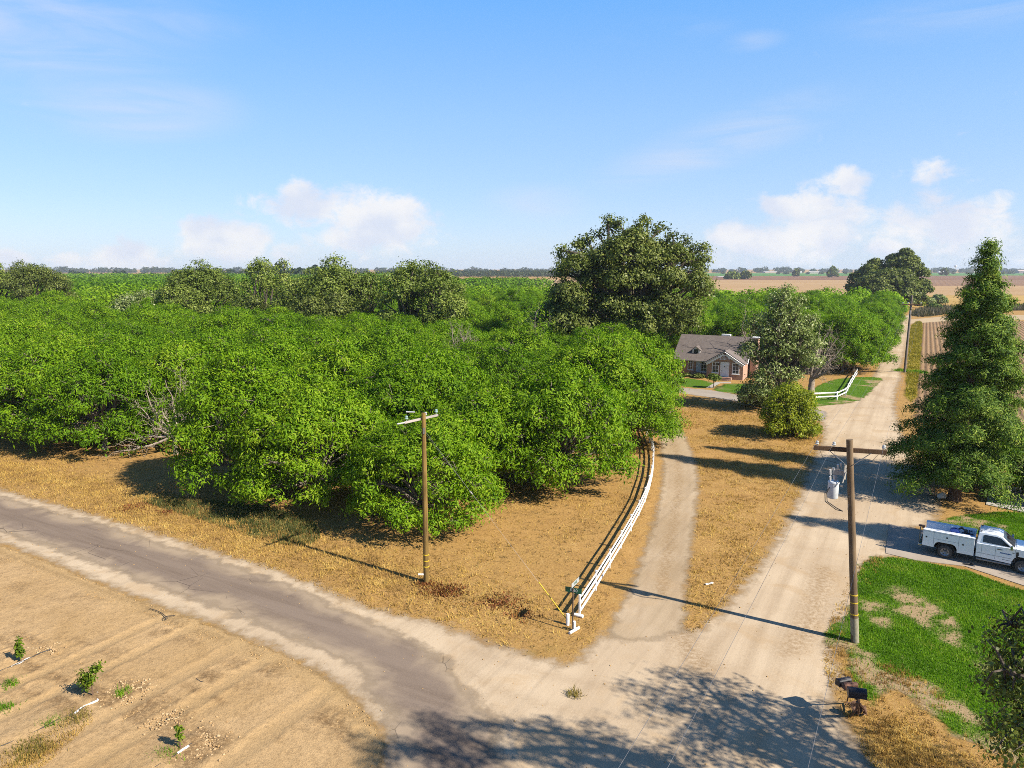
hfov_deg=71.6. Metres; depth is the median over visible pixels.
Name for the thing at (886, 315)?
walnut tree
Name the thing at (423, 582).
tuft
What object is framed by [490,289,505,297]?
walnut tree
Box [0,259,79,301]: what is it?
oak tree
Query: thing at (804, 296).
walnut tree
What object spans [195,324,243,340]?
walnut tree
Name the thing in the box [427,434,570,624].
guy wire
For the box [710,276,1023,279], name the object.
fallow field
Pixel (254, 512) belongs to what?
green weeds
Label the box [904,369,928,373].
weed tuft
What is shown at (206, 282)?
oak tree
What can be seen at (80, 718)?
weed tuft
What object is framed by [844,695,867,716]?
mailbox stand
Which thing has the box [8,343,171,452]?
walnut tree
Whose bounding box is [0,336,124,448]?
walnut tree
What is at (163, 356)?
walnut tree
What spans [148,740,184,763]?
weed tuft
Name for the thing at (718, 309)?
walnut tree
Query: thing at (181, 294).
oak tree
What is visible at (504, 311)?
walnut tree
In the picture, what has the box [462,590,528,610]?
fallen leaves
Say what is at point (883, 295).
walnut tree
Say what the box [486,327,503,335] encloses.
walnut tree
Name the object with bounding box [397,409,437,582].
utility pole
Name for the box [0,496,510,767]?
asphalt road
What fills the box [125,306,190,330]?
walnut tree
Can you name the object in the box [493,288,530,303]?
walnut tree
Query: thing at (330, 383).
walnut tree
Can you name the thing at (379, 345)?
walnut tree
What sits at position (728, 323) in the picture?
walnut tree
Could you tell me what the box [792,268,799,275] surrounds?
tree
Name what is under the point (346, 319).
walnut tree
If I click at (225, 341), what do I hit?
walnut tree
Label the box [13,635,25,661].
sapling
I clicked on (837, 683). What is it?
door
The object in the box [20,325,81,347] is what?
walnut tree
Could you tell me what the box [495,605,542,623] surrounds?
fallen leaves
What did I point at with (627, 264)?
oak tree
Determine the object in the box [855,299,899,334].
walnut tree
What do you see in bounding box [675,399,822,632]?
dry grass
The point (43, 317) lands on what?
walnut tree
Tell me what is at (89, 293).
orchard
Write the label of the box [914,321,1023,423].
plowed field
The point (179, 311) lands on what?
walnut tree
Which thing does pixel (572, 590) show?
street sign
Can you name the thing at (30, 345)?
walnut tree
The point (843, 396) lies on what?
lawn
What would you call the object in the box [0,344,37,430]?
walnut tree
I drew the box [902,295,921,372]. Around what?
utility pole
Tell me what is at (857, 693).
mailbox
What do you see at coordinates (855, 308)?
walnut tree
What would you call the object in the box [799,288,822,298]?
walnut tree
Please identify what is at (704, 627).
power line
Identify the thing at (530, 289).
walnut tree
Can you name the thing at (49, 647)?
soil clods
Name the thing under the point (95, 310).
walnut tree
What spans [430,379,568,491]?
walnut tree
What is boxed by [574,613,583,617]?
white pipe
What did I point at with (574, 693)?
weed tuft
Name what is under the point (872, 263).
oak tree
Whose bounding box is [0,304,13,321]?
walnut tree
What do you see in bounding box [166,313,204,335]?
walnut tree
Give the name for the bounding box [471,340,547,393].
walnut tree
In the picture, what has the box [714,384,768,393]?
lawn
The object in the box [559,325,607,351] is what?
walnut tree
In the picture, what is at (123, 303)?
oak tree
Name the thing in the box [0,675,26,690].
weed tuft
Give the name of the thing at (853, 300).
walnut tree
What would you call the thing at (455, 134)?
sky
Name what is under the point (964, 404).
redwood tree
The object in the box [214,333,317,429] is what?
walnut tree
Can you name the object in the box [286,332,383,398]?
walnut tree
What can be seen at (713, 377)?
topiary tree
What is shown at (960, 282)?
ploughed field
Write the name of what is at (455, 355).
walnut tree
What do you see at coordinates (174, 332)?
walnut tree
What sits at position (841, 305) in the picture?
walnut tree
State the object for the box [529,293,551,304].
walnut tree
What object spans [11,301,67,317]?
walnut tree
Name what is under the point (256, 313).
walnut tree
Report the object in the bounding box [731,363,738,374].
window
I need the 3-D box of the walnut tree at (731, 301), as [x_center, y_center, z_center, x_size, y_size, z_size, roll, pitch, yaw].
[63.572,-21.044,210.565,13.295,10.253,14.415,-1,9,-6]
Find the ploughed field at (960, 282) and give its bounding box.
[930,280,1023,285]
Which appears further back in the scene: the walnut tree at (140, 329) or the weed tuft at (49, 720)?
the walnut tree at (140, 329)
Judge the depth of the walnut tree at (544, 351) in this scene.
88.45 m
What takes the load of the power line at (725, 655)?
attached to the utility pole at (834, 485)
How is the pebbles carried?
on the dirt road at (774, 673)
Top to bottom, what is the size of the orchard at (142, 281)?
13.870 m
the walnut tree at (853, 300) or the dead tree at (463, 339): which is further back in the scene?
the walnut tree at (853, 300)
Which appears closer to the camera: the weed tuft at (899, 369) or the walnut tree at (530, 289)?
the weed tuft at (899, 369)
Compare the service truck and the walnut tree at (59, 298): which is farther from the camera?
the walnut tree at (59, 298)
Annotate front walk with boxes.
[707,382,730,387]
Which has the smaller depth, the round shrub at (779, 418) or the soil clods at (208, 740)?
the soil clods at (208, 740)
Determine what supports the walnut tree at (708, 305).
on the ground at (628, 556)
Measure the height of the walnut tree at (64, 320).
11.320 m
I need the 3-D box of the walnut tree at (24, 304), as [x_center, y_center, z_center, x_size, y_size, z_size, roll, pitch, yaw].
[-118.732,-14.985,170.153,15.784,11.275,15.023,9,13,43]
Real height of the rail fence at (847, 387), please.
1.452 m
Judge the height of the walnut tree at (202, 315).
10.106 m
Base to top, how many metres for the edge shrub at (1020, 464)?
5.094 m
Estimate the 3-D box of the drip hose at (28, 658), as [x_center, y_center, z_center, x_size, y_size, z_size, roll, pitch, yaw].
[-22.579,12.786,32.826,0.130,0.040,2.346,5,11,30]
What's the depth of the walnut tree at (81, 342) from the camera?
85.75 m
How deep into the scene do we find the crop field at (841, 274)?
2220.90 m
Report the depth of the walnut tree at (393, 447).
47.39 m
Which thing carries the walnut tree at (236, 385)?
on the ground at (628, 556)
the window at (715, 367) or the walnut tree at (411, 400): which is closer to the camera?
the walnut tree at (411, 400)
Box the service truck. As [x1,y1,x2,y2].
[918,520,1023,573]
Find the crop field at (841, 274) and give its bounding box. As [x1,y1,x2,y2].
[705,273,1023,275]
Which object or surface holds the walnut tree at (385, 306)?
on the ground at (628, 556)
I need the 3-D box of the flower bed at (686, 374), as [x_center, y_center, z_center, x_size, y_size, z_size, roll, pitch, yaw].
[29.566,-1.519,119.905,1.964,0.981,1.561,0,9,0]
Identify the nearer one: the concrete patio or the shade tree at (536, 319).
the concrete patio
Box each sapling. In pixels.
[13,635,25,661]
[74,659,105,695]
[173,720,184,748]
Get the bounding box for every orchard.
[0,281,912,314]
[3,274,553,292]
[49,272,407,277]
[375,269,580,276]
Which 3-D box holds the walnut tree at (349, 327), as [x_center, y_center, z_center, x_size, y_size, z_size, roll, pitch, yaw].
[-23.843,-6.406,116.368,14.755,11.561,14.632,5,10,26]
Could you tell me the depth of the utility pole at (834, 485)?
33.54 m
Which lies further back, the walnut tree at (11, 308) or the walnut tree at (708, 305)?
the walnut tree at (708, 305)
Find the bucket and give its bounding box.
[937,492,947,498]
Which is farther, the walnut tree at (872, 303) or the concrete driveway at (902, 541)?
the walnut tree at (872, 303)
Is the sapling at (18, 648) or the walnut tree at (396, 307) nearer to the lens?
the sapling at (18, 648)
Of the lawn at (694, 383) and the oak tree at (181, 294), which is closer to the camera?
the lawn at (694, 383)
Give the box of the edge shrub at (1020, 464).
[1003,446,1023,497]
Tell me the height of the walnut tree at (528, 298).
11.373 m
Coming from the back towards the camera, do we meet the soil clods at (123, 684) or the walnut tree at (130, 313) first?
the walnut tree at (130, 313)
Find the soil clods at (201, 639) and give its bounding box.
[0,547,380,766]
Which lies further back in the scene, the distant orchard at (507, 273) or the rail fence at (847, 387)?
the distant orchard at (507, 273)
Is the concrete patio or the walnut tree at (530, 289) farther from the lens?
the walnut tree at (530, 289)
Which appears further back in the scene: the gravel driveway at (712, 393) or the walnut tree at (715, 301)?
the walnut tree at (715, 301)
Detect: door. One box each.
[721,363,728,376]
[835,678,839,686]
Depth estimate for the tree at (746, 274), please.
1229.98 m
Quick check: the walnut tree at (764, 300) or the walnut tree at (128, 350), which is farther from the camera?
the walnut tree at (764, 300)
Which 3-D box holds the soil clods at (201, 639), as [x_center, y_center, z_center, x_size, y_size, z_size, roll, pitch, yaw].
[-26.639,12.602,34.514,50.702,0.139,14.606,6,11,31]
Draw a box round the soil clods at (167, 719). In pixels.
[133,704,192,737]
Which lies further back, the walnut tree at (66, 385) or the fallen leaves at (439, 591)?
the walnut tree at (66, 385)
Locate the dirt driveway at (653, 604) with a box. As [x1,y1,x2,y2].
[610,411,699,640]
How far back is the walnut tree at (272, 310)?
137.98 m
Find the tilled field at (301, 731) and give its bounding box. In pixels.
[0,546,384,767]
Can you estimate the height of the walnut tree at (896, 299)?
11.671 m
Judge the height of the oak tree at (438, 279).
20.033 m
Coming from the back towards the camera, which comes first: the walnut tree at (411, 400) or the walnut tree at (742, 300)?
the walnut tree at (742, 300)
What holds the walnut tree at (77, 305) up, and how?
on the ground at (628, 556)
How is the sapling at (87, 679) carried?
on the tilled field at (301, 731)
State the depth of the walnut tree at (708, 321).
144.71 m
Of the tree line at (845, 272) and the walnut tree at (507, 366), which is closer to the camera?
the walnut tree at (507, 366)
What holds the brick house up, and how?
on the ground at (628, 556)
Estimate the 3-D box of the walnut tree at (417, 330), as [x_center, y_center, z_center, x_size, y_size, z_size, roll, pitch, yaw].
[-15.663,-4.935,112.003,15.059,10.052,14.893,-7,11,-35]
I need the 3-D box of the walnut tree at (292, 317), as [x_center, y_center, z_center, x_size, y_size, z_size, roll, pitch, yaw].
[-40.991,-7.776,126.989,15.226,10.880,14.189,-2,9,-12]
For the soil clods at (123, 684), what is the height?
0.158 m
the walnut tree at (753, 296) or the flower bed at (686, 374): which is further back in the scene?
the walnut tree at (753, 296)
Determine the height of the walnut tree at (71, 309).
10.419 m
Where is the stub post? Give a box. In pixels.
[566,613,569,625]
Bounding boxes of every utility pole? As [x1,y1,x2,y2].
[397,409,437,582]
[813,439,886,643]
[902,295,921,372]
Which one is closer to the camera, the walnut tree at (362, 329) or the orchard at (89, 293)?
the walnut tree at (362, 329)
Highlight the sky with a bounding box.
[0,0,1023,269]
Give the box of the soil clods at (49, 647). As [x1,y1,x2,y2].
[27,639,70,656]
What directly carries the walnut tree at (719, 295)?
on the ground at (628, 556)
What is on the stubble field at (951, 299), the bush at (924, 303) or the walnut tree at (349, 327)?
the bush at (924, 303)
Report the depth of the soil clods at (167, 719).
28.61 m
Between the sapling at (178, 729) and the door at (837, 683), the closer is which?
the sapling at (178, 729)
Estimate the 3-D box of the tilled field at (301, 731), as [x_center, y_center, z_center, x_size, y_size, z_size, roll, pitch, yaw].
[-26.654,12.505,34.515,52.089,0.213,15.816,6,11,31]
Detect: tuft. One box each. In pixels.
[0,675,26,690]
[0,697,26,713]
[0,729,71,766]
[34,713,66,728]
[46,704,97,733]
[114,683,130,697]
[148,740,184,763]
[412,579,439,587]
[565,685,587,698]
[891,367,907,371]
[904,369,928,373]
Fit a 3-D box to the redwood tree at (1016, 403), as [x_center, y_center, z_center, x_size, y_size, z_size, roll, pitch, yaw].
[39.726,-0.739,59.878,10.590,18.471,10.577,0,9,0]
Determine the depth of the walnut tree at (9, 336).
96.19 m
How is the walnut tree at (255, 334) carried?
on the ground at (628, 556)
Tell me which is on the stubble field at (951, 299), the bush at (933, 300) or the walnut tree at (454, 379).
the bush at (933, 300)
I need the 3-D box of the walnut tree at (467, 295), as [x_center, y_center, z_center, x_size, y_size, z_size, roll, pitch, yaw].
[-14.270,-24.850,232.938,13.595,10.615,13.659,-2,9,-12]
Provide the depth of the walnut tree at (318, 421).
51.97 m
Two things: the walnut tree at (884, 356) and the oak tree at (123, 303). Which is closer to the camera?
the walnut tree at (884, 356)
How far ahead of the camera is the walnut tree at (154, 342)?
83.69 m
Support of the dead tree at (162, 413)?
on the ground at (628, 556)
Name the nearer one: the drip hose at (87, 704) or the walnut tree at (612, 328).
the drip hose at (87, 704)
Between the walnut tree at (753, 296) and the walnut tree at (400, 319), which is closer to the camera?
the walnut tree at (400, 319)
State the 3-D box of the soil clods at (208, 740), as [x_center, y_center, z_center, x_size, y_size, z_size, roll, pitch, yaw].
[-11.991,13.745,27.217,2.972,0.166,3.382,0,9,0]
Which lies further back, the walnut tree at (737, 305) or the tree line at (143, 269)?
the tree line at (143, 269)
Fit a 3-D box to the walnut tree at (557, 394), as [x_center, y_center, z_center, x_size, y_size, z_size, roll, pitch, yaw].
[3.982,3.256,59.089,13.654,10.846,14.345,-2,9,-13]
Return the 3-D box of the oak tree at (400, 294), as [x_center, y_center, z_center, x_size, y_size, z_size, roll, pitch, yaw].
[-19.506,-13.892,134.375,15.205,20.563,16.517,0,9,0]
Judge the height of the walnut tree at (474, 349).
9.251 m
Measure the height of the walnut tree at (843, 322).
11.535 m
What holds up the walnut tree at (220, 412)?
on the ground at (628, 556)
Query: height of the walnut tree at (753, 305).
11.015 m
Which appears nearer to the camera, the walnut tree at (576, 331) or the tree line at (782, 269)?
the walnut tree at (576, 331)
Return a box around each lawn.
[677,378,715,387]
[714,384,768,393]
[807,377,881,405]
[823,556,1023,762]
[936,512,1023,540]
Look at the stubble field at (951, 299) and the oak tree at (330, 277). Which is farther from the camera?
the stubble field at (951, 299)
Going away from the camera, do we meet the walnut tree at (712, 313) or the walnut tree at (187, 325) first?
the walnut tree at (187, 325)
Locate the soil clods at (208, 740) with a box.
[175,715,240,760]
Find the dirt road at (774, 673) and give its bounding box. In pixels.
[0,315,939,767]
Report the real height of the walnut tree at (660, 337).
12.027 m
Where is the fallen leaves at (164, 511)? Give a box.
[155,509,174,515]
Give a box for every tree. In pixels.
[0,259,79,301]
[0,262,25,301]
[0,295,13,301]
[0,300,26,317]
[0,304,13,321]
[0,309,51,325]
[0,315,61,351]
[0,329,29,352]
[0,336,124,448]
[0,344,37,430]
[1,298,37,308]
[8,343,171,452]
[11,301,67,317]
[12,338,57,353]
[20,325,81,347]
[21,294,39,304]
[33,289,78,306]
[42,309,101,331]
[51,297,131,323]
[54,303,77,312]
[59,334,101,413]
[62,317,121,337]
[65,301,103,309]
[73,325,147,353]
[78,337,157,413]
[98,352,199,459]
[101,319,165,340]
[104,288,169,311]
[111,317,129,325]
[115,300,153,318]
[117,335,223,437]
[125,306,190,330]
[130,332,180,383]
[132,296,174,308]
[148,325,195,342]
[149,301,197,319]
[153,284,215,313]
[157,258,243,314]
[157,343,322,496]
[161,326,246,420]
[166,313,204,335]
[188,303,261,335]
[191,312,213,321]
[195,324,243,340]
[198,358,273,428]
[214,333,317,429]
[216,379,387,511]
[226,291,268,312]
[232,257,288,309]
[233,322,301,346]
[237,305,265,322]
[245,312,308,337]
[256,304,291,319]
[257,310,312,327]
[257,373,350,407]
[261,258,292,311]
[264,275,311,316]
[283,251,377,319]
[286,289,363,320]
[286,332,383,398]
[287,325,349,351]
[295,313,344,333]
[310,311,341,322]
[326,310,395,335]
[331,408,514,539]
[335,366,476,450]
[336,311,379,329]
[339,269,397,319]
[344,324,381,338]
[351,319,429,371]
[353,340,491,438]
[373,256,443,324]
[376,301,397,309]
[381,303,398,314]
[388,312,424,327]
[392,321,446,341]
[394,258,470,326]
[404,333,458,351]
[420,316,474,340]
[420,345,495,391]
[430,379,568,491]
[431,290,479,322]
[445,326,491,347]
[446,318,476,348]
[451,338,507,361]
[459,308,509,333]
[461,293,473,299]
[463,297,480,305]
[468,302,483,309]
[470,291,498,308]
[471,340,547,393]
[478,300,527,325]
[485,318,554,354]
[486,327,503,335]
[488,358,644,498]
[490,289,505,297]
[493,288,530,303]
[505,299,540,324]
[514,299,553,351]
[516,296,539,303]
[516,344,565,379]
[518,299,593,338]
[525,287,545,294]
[526,290,544,299]
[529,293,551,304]
[536,326,668,436]
[538,212,719,340]
[539,322,577,349]
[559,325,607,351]
[574,327,689,415]
[587,362,695,443]
[596,323,643,339]
[609,310,676,357]
[664,309,719,349]
[687,293,715,310]
[696,309,719,334]
[706,373,721,387]
[709,291,727,301]
[709,297,717,307]
[709,301,737,317]
[710,306,770,349]
[719,296,738,306]
[723,270,741,278]
[724,303,767,336]
[732,282,829,404]
[733,302,749,308]
[736,297,758,306]
[738,297,759,372]
[740,270,751,278]
[740,293,764,305]
[758,297,781,305]
[765,307,818,362]
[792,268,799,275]
[792,293,817,300]
[792,312,832,336]
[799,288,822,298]
[802,296,843,315]
[802,311,853,390]
[807,307,886,371]
[818,298,846,309]
[820,310,899,370]
[825,296,855,307]
[826,265,839,276]
[831,295,860,304]
[843,257,885,295]
[844,306,890,350]
[847,306,891,339]
[848,266,926,303]
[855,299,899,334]
[856,303,905,347]
[858,300,879,307]
[860,289,908,321]
[862,291,901,314]
[871,295,905,328]
[873,237,1023,512]
[878,247,934,302]
[915,269,1023,485]
[938,267,948,275]
[961,604,1023,767]
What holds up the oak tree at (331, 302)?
on the ground at (628, 556)
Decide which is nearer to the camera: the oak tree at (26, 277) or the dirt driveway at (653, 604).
the dirt driveway at (653, 604)
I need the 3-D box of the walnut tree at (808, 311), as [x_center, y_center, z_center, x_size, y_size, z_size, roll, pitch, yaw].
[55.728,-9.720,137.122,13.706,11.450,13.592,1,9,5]
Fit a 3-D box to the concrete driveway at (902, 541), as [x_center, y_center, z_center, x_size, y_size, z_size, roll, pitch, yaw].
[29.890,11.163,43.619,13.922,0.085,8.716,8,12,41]
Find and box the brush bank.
[911,302,1023,316]
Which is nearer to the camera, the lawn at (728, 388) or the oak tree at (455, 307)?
the lawn at (728, 388)
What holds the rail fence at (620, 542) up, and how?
on the ground at (628, 556)
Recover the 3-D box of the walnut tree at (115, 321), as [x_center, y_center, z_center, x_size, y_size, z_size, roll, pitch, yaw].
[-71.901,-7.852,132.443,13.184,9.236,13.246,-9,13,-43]
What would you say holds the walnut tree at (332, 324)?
on the ground at (628, 556)
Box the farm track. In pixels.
[905,315,1023,323]
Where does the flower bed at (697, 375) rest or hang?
on the ground at (628, 556)
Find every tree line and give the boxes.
[4,266,555,272]
[5,269,361,273]
[253,262,325,274]
[681,266,1023,272]
[720,270,1023,273]
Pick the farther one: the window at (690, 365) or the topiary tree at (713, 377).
the window at (690, 365)
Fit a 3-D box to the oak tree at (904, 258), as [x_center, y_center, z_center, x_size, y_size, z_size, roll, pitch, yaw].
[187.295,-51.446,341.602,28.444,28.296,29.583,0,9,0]
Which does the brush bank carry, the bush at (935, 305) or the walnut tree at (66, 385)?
the bush at (935, 305)
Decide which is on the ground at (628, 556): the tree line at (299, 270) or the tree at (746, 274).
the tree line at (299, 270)
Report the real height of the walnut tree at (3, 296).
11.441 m
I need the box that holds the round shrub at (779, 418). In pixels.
[754,379,824,439]
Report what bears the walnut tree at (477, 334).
on the ground at (628, 556)
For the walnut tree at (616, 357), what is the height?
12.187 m
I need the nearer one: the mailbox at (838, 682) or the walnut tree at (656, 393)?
the mailbox at (838, 682)
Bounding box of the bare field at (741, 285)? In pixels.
[533,279,1023,295]
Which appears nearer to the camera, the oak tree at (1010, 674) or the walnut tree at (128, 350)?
the oak tree at (1010, 674)
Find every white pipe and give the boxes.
[568,626,579,633]
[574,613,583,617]
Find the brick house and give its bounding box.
[669,334,759,380]
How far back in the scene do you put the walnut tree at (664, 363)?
80.62 m
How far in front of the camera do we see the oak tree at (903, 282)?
323.36 m
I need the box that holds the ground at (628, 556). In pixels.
[0,270,1023,767]
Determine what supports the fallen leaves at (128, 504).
on the ground at (628, 556)
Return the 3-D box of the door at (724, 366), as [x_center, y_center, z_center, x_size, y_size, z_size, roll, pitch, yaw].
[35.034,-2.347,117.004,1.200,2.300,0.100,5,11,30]
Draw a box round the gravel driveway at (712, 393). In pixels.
[680,388,825,420]
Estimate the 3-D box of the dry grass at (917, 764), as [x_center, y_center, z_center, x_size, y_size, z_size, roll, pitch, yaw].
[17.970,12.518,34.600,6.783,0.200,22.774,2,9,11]
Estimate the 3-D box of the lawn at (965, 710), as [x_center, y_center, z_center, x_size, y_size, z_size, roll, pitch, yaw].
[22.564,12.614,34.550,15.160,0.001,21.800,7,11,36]
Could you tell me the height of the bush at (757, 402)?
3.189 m
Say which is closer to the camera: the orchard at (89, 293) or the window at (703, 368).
the window at (703, 368)
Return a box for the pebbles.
[8,377,910,767]
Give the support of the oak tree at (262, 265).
on the ground at (628, 556)
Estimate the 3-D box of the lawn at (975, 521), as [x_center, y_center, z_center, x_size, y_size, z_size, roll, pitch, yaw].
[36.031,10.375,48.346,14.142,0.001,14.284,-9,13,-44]
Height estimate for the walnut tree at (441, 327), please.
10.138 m
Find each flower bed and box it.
[682,372,692,376]
[692,373,704,378]
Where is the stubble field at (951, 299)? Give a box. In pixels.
[907,295,1023,307]
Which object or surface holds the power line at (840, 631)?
attached to the utility pole at (834, 485)
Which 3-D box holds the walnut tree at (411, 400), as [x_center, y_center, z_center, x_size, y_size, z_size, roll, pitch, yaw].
[-9.380,3.057,63.444,13.262,9.833,13.410,-3,10,-18]
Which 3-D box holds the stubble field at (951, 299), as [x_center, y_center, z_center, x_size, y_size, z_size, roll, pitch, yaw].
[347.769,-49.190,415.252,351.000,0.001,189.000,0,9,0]
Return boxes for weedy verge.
[904,324,922,399]
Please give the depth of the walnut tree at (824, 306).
160.36 m
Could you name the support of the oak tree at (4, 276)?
on the ground at (628, 556)
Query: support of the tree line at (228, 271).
on the ground at (628, 556)
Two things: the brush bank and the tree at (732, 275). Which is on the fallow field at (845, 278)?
the tree at (732, 275)
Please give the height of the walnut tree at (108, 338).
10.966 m
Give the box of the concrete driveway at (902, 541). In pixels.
[886,524,1023,585]
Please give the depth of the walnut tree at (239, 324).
115.60 m
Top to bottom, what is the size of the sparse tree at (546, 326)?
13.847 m
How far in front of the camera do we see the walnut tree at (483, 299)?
203.38 m
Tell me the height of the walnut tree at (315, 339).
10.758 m
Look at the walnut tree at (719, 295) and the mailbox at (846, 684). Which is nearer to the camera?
the mailbox at (846, 684)
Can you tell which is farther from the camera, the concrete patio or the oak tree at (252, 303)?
the oak tree at (252, 303)
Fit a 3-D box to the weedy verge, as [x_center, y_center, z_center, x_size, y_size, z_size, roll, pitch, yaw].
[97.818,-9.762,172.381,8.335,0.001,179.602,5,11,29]
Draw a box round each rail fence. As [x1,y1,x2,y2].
[579,427,653,613]
[815,369,857,399]
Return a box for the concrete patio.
[986,484,1023,511]
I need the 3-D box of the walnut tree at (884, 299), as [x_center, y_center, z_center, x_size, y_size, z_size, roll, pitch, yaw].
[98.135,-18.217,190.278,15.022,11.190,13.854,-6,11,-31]
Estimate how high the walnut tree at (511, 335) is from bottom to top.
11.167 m
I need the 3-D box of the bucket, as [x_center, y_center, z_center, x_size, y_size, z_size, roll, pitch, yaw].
[33.903,8.809,55.959,0.716,0.615,0.509,8,12,39]
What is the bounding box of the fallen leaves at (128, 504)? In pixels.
[108,498,156,513]
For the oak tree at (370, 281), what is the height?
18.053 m
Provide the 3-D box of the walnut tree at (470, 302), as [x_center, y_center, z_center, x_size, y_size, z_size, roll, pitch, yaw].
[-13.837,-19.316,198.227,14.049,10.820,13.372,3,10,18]
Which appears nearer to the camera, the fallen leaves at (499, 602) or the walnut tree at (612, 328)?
the fallen leaves at (499, 602)
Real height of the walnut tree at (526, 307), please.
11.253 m
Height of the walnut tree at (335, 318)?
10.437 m
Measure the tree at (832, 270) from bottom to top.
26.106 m
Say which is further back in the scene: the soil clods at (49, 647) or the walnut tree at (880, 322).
the walnut tree at (880, 322)
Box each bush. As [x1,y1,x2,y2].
[733,385,767,406]
[914,301,925,305]
[925,297,936,304]
[925,303,943,307]
[931,294,948,303]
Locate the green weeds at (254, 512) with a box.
[135,491,320,545]
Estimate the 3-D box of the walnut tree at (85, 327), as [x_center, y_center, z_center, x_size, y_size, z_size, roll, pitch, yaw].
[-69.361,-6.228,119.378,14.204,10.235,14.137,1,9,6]
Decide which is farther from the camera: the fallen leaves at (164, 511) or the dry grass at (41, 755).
the fallen leaves at (164, 511)
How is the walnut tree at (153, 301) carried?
on the ground at (628, 556)
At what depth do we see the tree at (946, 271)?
1773.96 m
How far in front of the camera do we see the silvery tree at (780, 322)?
88.31 m
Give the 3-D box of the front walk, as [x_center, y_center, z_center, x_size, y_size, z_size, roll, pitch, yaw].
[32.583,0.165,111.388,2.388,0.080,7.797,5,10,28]
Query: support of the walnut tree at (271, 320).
on the ground at (628, 556)
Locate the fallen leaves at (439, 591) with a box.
[409,576,470,603]
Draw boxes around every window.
[688,361,692,370]
[700,362,706,372]
[712,362,718,373]
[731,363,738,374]
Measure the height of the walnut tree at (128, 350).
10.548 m
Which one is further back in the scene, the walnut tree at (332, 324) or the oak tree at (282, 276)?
the oak tree at (282, 276)
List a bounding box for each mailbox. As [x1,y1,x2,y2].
[835,676,851,686]
[841,682,857,690]
[847,686,867,699]
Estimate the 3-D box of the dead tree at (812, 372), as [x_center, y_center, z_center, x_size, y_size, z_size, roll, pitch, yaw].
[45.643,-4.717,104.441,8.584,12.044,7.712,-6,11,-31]
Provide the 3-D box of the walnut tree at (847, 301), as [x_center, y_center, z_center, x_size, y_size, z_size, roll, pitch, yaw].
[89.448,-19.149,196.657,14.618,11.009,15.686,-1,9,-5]
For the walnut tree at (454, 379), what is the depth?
63.11 m
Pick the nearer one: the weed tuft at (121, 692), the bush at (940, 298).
the weed tuft at (121, 692)
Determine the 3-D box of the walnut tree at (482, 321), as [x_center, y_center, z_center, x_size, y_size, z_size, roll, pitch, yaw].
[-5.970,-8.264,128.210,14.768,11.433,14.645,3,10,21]
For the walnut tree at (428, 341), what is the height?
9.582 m
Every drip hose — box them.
[0,649,50,670]
[1,701,92,745]
[74,698,98,713]
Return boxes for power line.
[618,443,815,767]
[667,522,793,767]
[808,447,883,766]
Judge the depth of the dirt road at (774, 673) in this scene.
33.04 m
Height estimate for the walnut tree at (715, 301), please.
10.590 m
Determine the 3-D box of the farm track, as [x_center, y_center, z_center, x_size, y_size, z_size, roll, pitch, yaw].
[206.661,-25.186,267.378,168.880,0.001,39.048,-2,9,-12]
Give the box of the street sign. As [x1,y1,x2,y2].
[565,577,581,629]
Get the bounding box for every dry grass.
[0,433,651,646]
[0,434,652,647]
[0,711,93,767]
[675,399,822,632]
[823,556,1017,767]
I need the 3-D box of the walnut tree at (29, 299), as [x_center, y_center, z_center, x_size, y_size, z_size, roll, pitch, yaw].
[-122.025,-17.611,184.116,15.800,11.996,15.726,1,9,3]
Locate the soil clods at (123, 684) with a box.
[99,673,157,708]
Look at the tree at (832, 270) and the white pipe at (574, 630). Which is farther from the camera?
the tree at (832, 270)

